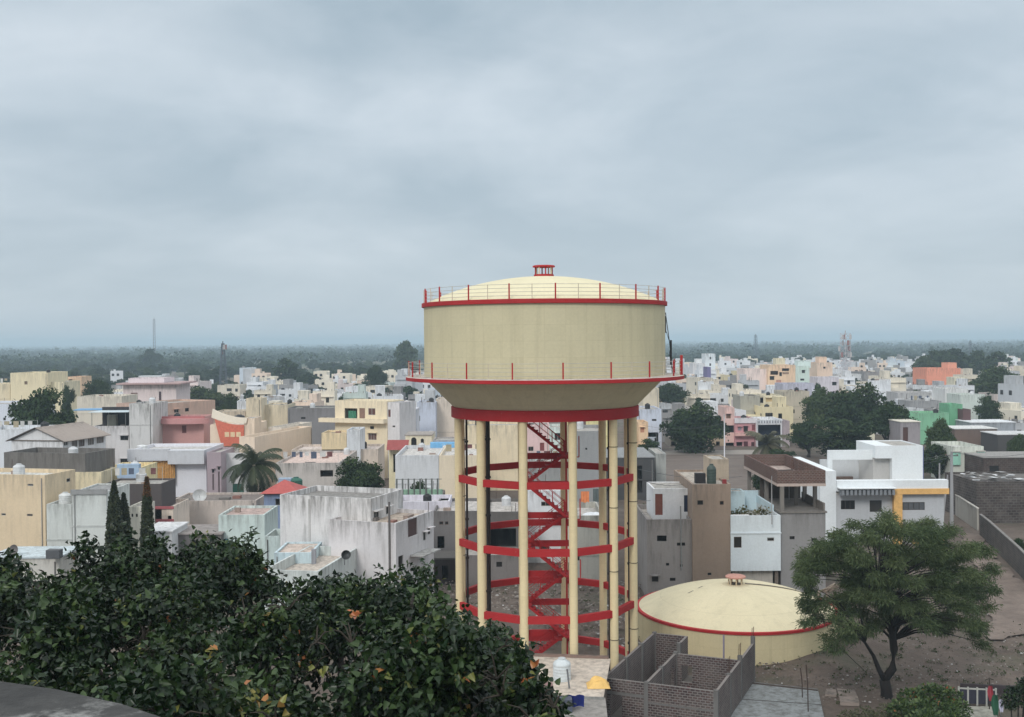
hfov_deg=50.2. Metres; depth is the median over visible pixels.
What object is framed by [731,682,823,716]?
concrete slab
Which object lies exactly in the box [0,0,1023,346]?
sky
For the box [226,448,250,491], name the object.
house
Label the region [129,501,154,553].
house
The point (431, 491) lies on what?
house
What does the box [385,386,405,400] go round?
house
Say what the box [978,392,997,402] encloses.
house
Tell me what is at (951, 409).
house
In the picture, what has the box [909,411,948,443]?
house
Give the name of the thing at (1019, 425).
house
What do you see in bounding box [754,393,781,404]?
house
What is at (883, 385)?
house
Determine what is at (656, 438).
house
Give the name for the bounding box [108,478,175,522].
house
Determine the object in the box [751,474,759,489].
tree
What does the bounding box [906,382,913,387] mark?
house
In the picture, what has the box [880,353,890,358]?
tree
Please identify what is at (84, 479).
house
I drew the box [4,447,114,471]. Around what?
house
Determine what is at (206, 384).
house
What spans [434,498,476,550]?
house
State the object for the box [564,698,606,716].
lean to
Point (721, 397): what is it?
house
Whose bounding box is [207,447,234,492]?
house
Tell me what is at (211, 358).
woodland
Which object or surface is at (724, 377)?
house
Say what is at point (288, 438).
house
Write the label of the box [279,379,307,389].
house
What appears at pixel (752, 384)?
house
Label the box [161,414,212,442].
house
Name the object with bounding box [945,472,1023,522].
house
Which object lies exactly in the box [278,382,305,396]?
house
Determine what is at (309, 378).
tree
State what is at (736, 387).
house
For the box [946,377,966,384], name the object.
house
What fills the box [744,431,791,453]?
palm tree
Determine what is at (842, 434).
tree
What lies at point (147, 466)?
house
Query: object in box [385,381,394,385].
house
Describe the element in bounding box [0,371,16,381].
tree
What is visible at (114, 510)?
columnar tree
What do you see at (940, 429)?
tree
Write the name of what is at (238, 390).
house
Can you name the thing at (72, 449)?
rooftop tank
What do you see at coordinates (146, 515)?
columnar tree
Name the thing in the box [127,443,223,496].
house
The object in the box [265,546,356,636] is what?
house
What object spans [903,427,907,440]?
door
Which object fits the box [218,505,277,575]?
house
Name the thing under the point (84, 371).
tree
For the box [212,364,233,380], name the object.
tree
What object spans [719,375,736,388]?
house
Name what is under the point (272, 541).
house
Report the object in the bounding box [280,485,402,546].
house
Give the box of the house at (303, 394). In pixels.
[294,390,310,400]
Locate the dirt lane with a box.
[960,533,1023,638]
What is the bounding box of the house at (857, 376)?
[833,373,860,381]
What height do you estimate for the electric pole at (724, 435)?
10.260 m
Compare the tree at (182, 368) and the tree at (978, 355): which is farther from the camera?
the tree at (182, 368)
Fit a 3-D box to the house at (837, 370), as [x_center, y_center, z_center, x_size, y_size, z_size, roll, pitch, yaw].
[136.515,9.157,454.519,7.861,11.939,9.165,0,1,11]
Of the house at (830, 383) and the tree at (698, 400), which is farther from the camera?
the house at (830, 383)
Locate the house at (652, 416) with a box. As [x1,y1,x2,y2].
[637,406,661,449]
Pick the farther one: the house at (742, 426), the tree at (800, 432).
the house at (742, 426)
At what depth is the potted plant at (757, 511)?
99.37 m
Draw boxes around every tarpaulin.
[73,408,101,410]
[568,694,583,706]
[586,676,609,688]
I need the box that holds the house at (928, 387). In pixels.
[913,382,943,389]
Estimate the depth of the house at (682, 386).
410.93 m
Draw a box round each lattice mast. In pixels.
[153,319,155,353]
[219,341,227,384]
[753,334,758,357]
[838,331,851,372]
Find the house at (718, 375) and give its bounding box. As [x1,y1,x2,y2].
[711,369,723,379]
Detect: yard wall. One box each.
[955,494,978,529]
[979,514,1023,579]
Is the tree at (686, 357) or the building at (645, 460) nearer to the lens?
the building at (645, 460)
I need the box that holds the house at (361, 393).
[343,384,367,399]
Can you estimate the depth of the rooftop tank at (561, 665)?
63.10 m
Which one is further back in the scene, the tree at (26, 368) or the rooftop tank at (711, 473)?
the tree at (26, 368)
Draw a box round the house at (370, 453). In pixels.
[291,444,384,484]
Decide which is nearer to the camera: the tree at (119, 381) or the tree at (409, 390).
the tree at (409, 390)
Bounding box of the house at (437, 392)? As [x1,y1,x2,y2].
[428,388,440,398]
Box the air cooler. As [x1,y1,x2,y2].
[46,549,62,558]
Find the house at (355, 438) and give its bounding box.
[347,427,364,463]
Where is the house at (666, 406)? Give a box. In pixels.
[659,400,671,409]
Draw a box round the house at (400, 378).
[395,370,413,399]
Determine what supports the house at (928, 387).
on the ground
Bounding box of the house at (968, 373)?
[953,368,977,381]
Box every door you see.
[182,425,185,432]
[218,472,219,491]
[233,484,243,491]
[360,408,364,417]
[408,518,416,536]
[540,443,543,450]
[655,494,662,514]
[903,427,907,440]
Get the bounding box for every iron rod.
[800,668,802,697]
[805,664,808,711]
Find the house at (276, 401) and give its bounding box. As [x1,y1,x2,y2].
[269,400,282,402]
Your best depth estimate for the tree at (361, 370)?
567.69 m
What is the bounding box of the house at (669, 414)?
[660,403,684,441]
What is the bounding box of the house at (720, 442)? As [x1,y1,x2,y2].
[704,436,723,445]
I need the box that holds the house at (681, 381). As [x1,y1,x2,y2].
[676,374,694,382]
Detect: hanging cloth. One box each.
[581,491,588,502]
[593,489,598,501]
[987,686,992,700]
[991,695,998,715]
[998,699,1003,711]
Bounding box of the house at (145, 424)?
[129,397,167,461]
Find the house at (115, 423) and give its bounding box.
[88,407,129,464]
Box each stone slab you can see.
[825,689,836,696]
[837,688,856,696]
[839,696,858,705]
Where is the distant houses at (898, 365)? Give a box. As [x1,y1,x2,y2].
[110,354,1023,387]
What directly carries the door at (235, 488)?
in the house at (231, 461)
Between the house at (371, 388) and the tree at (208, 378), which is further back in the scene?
the tree at (208, 378)
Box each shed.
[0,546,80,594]
[154,522,188,562]
[178,524,224,556]
[434,550,455,584]
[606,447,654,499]
[949,425,997,445]
[955,419,1015,430]
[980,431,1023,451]
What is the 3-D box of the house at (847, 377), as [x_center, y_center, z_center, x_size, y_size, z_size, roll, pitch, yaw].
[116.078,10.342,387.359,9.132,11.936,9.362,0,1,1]
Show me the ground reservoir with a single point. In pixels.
(704, 616)
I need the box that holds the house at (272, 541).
[265,529,279,565]
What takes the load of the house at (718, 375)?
on the ground
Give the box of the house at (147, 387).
[116,375,196,400]
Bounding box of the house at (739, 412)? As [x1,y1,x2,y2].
[701,400,745,415]
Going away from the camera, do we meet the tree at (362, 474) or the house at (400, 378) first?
the tree at (362, 474)
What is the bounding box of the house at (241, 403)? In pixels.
[237,395,268,408]
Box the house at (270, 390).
[254,384,275,396]
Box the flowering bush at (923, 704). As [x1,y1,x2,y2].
[883,681,973,716]
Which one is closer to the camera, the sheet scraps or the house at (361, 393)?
the sheet scraps
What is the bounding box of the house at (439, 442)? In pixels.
[430,437,454,447]
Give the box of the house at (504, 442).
[467,421,517,490]
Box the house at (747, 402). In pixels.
[733,392,759,413]
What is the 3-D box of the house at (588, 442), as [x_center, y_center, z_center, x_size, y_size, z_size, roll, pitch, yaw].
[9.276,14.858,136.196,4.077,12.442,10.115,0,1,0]
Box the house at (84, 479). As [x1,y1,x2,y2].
[75,467,114,488]
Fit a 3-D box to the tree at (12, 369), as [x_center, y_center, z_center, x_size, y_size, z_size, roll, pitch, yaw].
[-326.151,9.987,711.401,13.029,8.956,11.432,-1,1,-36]
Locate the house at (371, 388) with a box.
[366,385,392,398]
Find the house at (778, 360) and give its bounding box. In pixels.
[773,358,784,363]
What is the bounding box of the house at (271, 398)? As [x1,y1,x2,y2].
[263,393,284,402]
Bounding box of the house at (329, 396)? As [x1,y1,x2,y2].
[313,382,336,405]
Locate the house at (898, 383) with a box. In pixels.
[876,370,905,390]
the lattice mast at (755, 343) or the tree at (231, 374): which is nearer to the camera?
the tree at (231, 374)
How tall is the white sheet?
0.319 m
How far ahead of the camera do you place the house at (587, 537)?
104.32 m
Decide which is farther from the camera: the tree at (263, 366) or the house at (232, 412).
the tree at (263, 366)
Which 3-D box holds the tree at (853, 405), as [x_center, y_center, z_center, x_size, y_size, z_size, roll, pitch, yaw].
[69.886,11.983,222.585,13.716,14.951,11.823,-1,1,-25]
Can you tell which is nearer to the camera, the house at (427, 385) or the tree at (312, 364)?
the house at (427, 385)
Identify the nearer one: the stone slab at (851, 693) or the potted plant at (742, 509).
the stone slab at (851, 693)
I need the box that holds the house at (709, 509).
[674,455,730,581]
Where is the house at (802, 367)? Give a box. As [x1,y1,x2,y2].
[794,360,810,382]
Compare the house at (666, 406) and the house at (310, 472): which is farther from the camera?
the house at (666, 406)
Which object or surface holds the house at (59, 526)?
on the ground
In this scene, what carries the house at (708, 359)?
on the ground
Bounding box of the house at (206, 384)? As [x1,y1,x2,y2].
[189,375,211,390]
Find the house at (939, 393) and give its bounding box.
[932,387,967,402]
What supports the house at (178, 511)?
on the ground
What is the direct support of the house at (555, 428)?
on the ground
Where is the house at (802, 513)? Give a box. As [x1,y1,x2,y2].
[744,454,826,596]
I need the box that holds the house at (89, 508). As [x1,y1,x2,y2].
[70,483,129,576]
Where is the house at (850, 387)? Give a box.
[846,386,864,395]
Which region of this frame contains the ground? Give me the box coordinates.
[0,340,1023,716]
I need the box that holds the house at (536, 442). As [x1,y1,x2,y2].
[527,422,548,475]
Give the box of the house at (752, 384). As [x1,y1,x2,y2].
[738,374,758,389]
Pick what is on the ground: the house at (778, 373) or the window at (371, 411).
the house at (778, 373)
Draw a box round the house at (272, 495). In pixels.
[260,480,307,528]
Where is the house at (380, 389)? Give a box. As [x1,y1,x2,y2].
[373,385,402,398]
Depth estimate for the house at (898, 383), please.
336.04 m
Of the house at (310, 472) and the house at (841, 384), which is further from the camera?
the house at (841, 384)
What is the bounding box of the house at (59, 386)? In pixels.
[51,380,80,421]
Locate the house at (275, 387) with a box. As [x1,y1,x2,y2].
[240,384,279,398]
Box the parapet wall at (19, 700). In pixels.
[0,681,159,716]
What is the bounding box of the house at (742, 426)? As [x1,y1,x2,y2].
[734,413,756,445]
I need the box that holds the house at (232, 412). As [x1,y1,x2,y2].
[216,409,245,421]
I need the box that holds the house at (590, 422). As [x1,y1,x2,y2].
[567,420,607,447]
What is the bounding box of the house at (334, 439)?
[321,430,346,450]
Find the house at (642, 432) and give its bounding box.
[637,420,647,444]
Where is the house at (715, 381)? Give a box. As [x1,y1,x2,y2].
[685,379,725,403]
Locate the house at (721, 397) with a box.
[710,388,729,403]
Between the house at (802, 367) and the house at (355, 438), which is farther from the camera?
the house at (802, 367)
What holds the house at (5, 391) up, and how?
on the ground
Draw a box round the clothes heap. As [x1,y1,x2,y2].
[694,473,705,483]
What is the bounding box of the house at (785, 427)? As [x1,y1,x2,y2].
[779,418,789,446]
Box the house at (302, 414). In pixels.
[288,405,334,443]
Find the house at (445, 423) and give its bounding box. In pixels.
[436,397,468,436]
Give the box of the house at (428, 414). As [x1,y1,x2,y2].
[417,397,436,436]
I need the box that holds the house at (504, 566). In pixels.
[466,547,518,587]
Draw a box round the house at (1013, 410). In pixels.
[998,402,1023,419]
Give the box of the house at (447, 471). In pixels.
[439,445,476,497]
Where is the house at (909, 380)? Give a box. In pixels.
[904,377,912,383]
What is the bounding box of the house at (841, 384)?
[839,379,866,390]
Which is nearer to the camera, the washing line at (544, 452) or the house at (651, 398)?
the washing line at (544, 452)
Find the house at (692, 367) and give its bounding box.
[689,359,704,373]
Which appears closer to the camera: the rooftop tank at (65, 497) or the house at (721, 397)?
the rooftop tank at (65, 497)
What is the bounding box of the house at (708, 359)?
[701,353,714,368]
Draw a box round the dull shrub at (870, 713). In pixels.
[836,702,901,716]
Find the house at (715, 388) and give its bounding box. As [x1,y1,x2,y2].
[698,384,720,392]
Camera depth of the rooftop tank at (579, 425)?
138.96 m
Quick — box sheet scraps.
[960,471,1023,481]
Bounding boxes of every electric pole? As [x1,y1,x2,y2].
[724,415,724,456]
[771,476,771,523]
[944,475,947,512]
[945,452,957,525]
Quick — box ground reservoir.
[638,573,837,665]
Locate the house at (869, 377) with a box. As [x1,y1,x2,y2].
[856,376,878,383]
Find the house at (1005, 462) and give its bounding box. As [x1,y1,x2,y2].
[964,451,1023,471]
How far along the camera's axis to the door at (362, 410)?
186.14 m
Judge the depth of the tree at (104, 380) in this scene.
474.86 m
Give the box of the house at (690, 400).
[685,389,709,405]
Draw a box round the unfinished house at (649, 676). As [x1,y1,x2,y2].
[607,627,754,716]
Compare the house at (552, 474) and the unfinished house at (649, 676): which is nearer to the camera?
the unfinished house at (649, 676)
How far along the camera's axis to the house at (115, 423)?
180.26 m
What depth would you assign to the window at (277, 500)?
124.36 m
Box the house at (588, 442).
[577,425,598,504]
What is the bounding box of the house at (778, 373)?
[760,364,794,384]
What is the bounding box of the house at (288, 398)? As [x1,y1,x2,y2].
[285,397,297,402]
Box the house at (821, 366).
[809,357,832,376]
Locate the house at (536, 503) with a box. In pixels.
[528,474,568,562]
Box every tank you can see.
[13,463,24,474]
[40,421,48,426]
[59,492,71,503]
[68,446,77,452]
[136,472,146,481]
[137,444,147,448]
[149,397,155,402]
[278,478,291,482]
[291,477,302,484]
[344,447,349,454]
[423,493,431,500]
[502,495,510,505]
[553,657,570,681]
[577,422,582,428]
[707,464,715,483]
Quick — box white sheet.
[582,512,598,514]
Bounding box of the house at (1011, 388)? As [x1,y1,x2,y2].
[998,375,1023,405]
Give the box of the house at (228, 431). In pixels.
[210,409,266,447]
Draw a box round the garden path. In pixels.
[961,706,996,716]
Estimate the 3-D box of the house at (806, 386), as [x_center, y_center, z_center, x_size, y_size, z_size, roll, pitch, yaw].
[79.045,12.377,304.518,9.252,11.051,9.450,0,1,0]
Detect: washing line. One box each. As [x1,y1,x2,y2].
[0,420,37,426]
[111,467,162,482]
[280,451,331,462]
[446,444,476,451]
[533,450,556,460]
[911,395,931,399]
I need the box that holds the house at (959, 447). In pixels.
[931,441,985,478]
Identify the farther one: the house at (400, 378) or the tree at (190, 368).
the tree at (190, 368)
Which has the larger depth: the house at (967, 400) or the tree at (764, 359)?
the tree at (764, 359)
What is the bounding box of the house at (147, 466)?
[106,460,157,479]
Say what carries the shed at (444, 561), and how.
on the ground
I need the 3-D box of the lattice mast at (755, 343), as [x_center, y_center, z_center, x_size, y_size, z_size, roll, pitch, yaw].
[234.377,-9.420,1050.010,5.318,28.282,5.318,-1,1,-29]
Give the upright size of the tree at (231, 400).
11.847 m
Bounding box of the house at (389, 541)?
[329,502,440,594]
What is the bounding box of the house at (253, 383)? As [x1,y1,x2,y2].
[241,377,267,395]
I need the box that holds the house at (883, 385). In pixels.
[868,377,890,402]
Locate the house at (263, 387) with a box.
[256,379,275,389]
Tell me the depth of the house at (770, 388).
317.23 m
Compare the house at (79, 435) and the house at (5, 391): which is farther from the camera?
the house at (5, 391)
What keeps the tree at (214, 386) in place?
on the ground
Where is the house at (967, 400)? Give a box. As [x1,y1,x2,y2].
[947,393,984,418]
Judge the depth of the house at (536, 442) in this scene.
186.25 m
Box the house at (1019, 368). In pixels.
[1013,366,1023,375]
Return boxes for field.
[666,454,755,489]
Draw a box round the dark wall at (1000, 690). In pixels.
[960,683,1023,695]
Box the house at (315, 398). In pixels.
[292,393,323,405]
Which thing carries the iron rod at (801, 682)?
on the concrete slab
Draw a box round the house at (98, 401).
[77,390,137,425]
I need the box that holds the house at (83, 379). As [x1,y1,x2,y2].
[68,376,91,394]
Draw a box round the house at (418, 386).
[396,369,422,392]
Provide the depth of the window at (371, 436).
185.46 m
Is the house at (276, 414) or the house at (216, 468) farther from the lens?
the house at (276, 414)
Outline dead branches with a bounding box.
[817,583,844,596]
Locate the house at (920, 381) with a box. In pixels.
[912,379,925,384]
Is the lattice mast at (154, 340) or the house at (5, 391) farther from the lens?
the lattice mast at (154, 340)
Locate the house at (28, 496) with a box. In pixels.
[0,468,74,550]
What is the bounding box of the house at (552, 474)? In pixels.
[529,459,559,480]
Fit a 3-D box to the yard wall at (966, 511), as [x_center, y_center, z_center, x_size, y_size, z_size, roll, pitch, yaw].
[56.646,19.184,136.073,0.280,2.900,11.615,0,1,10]
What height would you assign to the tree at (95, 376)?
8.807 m
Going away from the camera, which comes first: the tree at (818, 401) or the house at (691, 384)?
the tree at (818, 401)
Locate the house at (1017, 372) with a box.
[999,365,1019,375]
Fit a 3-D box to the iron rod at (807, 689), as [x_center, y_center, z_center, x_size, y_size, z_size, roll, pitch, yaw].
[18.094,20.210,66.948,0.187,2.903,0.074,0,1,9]
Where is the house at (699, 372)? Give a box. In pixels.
[695,364,715,378]
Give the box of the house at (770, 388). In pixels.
[765,385,774,392]
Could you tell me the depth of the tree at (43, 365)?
807.18 m
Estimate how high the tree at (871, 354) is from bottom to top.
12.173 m
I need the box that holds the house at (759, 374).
[737,368,766,389]
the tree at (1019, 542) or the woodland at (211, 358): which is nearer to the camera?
the tree at (1019, 542)
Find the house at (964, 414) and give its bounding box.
[958,408,970,419]
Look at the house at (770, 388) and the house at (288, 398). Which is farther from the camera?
the house at (288, 398)
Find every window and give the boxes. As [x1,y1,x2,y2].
[79,439,83,446]
[88,438,93,444]
[97,437,102,443]
[275,498,279,504]
[368,408,374,414]
[368,433,376,439]
[652,576,657,581]
[684,495,687,511]
[697,500,702,504]
[734,537,740,547]
[841,500,854,508]
[870,500,881,511]
[902,502,924,509]
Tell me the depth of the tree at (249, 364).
795.28 m
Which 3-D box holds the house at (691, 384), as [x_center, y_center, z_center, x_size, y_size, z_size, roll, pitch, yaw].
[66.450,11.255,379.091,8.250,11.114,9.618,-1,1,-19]
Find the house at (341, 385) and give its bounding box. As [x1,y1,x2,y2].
[338,379,352,391]
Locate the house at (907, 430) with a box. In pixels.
[888,419,920,444]
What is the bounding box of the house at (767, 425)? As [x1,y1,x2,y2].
[752,413,782,446]
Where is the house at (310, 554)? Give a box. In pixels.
[274,542,321,563]
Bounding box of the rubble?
[443,580,1023,702]
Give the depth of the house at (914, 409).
256.29 m
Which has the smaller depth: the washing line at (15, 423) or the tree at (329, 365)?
the washing line at (15, 423)
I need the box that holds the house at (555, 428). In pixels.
[549,424,559,452]
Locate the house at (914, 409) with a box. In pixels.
[876,407,923,434]
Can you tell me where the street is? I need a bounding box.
[663,450,756,454]
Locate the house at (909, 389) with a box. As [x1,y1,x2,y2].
[906,388,927,390]
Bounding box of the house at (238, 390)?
[217,381,246,399]
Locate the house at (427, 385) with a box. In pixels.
[423,383,431,388]
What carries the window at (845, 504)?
in the house at (866, 479)
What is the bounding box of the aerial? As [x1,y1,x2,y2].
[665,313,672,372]
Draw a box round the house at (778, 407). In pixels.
[746,396,792,435]
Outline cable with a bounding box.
[955,452,1021,456]
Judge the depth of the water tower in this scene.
68.72 m
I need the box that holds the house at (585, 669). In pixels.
[533,653,610,707]
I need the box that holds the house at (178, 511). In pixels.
[155,499,189,524]
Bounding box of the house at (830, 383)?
[810,376,838,393]
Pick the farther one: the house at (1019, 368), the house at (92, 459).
the house at (1019, 368)
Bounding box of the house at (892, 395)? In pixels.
[886,391,931,404]
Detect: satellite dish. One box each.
[9,545,17,553]
[192,489,206,500]
[341,550,350,564]
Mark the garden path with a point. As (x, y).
(982, 711)
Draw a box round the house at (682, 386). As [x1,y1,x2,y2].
[656,381,685,390]
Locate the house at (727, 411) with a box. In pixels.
[718,405,734,445]
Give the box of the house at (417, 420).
[416,407,419,430]
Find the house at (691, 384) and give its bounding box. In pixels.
[686,377,712,392]
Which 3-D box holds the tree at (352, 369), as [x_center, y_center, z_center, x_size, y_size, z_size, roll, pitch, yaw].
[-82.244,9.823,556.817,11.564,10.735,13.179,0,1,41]
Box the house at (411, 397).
[408,393,424,400]
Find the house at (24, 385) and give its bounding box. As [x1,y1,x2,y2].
[10,371,67,400]
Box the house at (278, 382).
[276,380,282,388]
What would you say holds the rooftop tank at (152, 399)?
on the house at (145, 424)
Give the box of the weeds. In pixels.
[450,581,1023,714]
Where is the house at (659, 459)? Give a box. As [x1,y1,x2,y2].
[648,448,665,481]
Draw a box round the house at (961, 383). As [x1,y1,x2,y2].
[944,378,974,392]
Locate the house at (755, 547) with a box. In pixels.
[730,489,780,583]
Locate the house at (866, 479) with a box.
[794,440,948,543]
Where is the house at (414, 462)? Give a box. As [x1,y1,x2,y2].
[395,445,444,488]
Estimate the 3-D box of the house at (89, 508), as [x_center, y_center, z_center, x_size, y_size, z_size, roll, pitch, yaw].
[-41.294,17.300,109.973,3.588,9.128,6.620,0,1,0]
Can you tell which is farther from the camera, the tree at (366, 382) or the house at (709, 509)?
the tree at (366, 382)
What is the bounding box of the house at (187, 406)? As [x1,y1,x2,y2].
[116,399,214,423]
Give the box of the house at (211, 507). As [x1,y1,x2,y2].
[176,492,263,523]
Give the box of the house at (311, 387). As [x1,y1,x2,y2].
[308,383,317,391]
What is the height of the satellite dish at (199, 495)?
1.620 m
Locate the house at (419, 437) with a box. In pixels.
[404,431,434,444]
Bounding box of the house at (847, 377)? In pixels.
[832,370,854,384]
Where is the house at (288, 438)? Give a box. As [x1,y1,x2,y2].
[239,422,311,488]
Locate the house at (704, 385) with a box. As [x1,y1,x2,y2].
[698,381,713,389]
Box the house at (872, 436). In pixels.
[827,427,874,439]
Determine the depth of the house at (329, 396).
272.80 m
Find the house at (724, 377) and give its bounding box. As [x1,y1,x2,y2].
[721,370,736,379]
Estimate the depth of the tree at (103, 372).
626.33 m
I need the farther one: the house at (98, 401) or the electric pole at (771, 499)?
the house at (98, 401)
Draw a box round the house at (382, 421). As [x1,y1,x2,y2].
[318,399,415,477]
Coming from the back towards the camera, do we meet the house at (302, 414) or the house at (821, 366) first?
the house at (821, 366)
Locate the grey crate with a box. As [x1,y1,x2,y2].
[557,696,571,711]
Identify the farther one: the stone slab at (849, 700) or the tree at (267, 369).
the tree at (267, 369)
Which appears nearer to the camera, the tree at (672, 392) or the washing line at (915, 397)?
the washing line at (915, 397)
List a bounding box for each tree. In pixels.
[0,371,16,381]
[0,521,576,716]
[4,367,21,372]
[5,385,78,424]
[20,365,33,371]
[33,364,41,371]
[38,363,48,369]
[44,364,65,370]
[60,383,76,422]
[68,370,79,375]
[70,367,81,375]
[80,366,94,374]
[81,379,116,395]
[86,374,102,378]
[88,368,110,376]
[92,377,112,383]
[104,479,123,562]
[107,360,118,370]
[108,379,125,384]
[115,366,129,371]
[117,492,132,546]
[118,361,134,369]
[123,371,134,380]
[132,367,144,375]
[136,367,143,375]
[137,348,163,364]
[139,476,154,574]
[142,367,155,375]
[154,364,171,374]
[173,360,181,369]
[177,364,187,374]
[184,369,202,380]
[186,365,200,373]
[190,385,225,410]
[204,376,218,383]
[206,368,228,378]
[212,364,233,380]
[212,382,219,391]
[216,392,239,409]
[222,443,282,491]
[227,367,236,379]
[231,365,240,369]
[243,362,256,367]
[243,389,253,398]
[260,362,271,369]
[262,366,273,375]
[271,357,298,379]
[295,372,322,384]
[296,368,308,375]
[305,359,319,370]
[320,362,336,370]
[323,370,336,377]
[333,365,346,370]
[333,456,385,487]
[340,367,360,377]
[353,380,369,385]
[354,367,368,373]
[363,360,373,365]
[363,365,388,384]
[367,364,386,368]
[385,360,394,366]
[392,340,418,368]
[403,385,421,399]
[410,478,424,488]
[637,438,660,449]
[658,383,690,403]
[659,401,730,453]
[683,354,690,361]
[692,352,700,360]
[693,397,701,405]
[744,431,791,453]
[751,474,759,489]
[759,357,771,361]
[769,448,796,456]
[784,417,826,457]
[789,506,1004,699]
[799,385,836,427]
[805,417,887,456]
[822,351,832,356]
[824,382,886,435]
[858,400,918,439]
[864,352,876,358]
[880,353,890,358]
[910,355,940,376]
[924,416,956,450]
[924,443,949,478]
[927,349,955,366]
[939,348,976,368]
[958,349,985,374]
[968,363,1023,393]
[972,351,1012,372]
[972,395,1005,418]
[986,390,997,397]
[1000,676,1023,716]
[1006,433,1023,450]
[1014,538,1023,549]
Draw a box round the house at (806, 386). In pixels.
[775,382,814,396]
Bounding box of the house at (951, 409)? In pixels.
[939,403,962,425]
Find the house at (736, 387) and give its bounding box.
[728,383,760,405]
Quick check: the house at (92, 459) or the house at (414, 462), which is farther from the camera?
the house at (414, 462)
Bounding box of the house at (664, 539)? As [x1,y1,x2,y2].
[637,482,691,594]
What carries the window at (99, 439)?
in the house at (79, 435)
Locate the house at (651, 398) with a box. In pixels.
[638,387,658,407]
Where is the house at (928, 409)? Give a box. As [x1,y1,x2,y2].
[923,408,938,410]
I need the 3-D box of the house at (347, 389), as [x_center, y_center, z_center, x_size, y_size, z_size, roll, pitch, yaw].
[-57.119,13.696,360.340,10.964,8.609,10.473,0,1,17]
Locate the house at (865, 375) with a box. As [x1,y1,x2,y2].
[851,369,878,380]
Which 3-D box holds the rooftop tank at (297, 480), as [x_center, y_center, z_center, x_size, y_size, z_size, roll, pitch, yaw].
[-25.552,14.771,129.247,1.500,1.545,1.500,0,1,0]
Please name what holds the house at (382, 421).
on the ground
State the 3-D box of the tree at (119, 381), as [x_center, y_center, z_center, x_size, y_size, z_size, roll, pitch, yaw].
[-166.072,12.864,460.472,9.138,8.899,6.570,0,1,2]
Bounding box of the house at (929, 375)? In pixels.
[913,362,960,384]
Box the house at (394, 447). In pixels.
[386,440,408,488]
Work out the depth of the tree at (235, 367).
782.47 m
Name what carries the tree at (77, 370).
on the ground
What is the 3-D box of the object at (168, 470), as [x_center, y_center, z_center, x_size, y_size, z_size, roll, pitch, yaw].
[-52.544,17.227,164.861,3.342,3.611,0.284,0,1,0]
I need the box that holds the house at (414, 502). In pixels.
[403,494,451,516]
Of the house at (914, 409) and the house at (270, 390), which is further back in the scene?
the house at (270, 390)
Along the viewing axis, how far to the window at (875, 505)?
122.37 m
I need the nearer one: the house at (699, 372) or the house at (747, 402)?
the house at (747, 402)
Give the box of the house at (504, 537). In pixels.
[490,492,518,546]
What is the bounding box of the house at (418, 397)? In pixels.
[415,386,433,406]
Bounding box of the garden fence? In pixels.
[958,686,996,705]
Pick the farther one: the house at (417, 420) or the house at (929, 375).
the house at (929, 375)
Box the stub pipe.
[566,669,569,688]
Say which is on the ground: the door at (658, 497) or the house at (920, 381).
the house at (920, 381)
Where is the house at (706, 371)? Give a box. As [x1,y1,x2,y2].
[703,367,710,377]
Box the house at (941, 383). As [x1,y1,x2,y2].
[932,381,943,385]
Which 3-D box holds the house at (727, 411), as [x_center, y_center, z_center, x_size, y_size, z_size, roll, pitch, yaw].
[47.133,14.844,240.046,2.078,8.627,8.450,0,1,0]
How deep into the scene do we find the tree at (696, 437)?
219.66 m
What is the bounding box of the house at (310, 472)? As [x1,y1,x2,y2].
[275,450,356,486]
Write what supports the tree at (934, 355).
on the ground
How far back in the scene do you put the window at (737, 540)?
96.78 m
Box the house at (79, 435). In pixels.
[6,422,110,450]
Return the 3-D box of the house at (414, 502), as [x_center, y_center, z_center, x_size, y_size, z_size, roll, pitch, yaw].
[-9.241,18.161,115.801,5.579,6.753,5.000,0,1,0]
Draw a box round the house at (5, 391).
[0,382,10,400]
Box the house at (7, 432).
[0,425,50,467]
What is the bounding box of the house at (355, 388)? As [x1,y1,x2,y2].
[352,386,371,398]
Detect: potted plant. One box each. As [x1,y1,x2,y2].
[738,505,747,513]
[753,505,764,514]
[759,506,770,514]
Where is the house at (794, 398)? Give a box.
[774,386,808,429]
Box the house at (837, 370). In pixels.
[833,368,844,372]
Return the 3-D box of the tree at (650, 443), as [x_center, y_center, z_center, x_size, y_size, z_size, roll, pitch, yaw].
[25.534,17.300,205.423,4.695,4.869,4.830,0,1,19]
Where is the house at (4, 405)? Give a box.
[0,396,54,424]
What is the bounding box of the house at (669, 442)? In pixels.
[665,436,676,445]
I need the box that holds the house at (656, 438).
[648,432,657,445]
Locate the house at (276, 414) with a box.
[265,402,295,431]
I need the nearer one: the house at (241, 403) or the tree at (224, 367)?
the house at (241, 403)
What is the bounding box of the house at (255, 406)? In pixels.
[246,397,266,419]
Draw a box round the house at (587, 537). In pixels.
[577,502,598,579]
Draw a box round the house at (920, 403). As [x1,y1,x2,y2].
[898,399,940,407]
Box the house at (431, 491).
[396,478,444,494]
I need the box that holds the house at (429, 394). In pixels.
[423,389,442,399]
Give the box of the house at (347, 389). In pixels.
[337,387,351,399]
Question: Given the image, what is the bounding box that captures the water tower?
[406,265,683,670]
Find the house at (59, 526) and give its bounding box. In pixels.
[46,500,72,545]
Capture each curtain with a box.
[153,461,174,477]
[348,411,355,417]
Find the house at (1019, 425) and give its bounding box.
[1008,417,1023,430]
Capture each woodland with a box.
[0,338,1023,347]
[0,339,1023,356]
[0,341,1023,370]

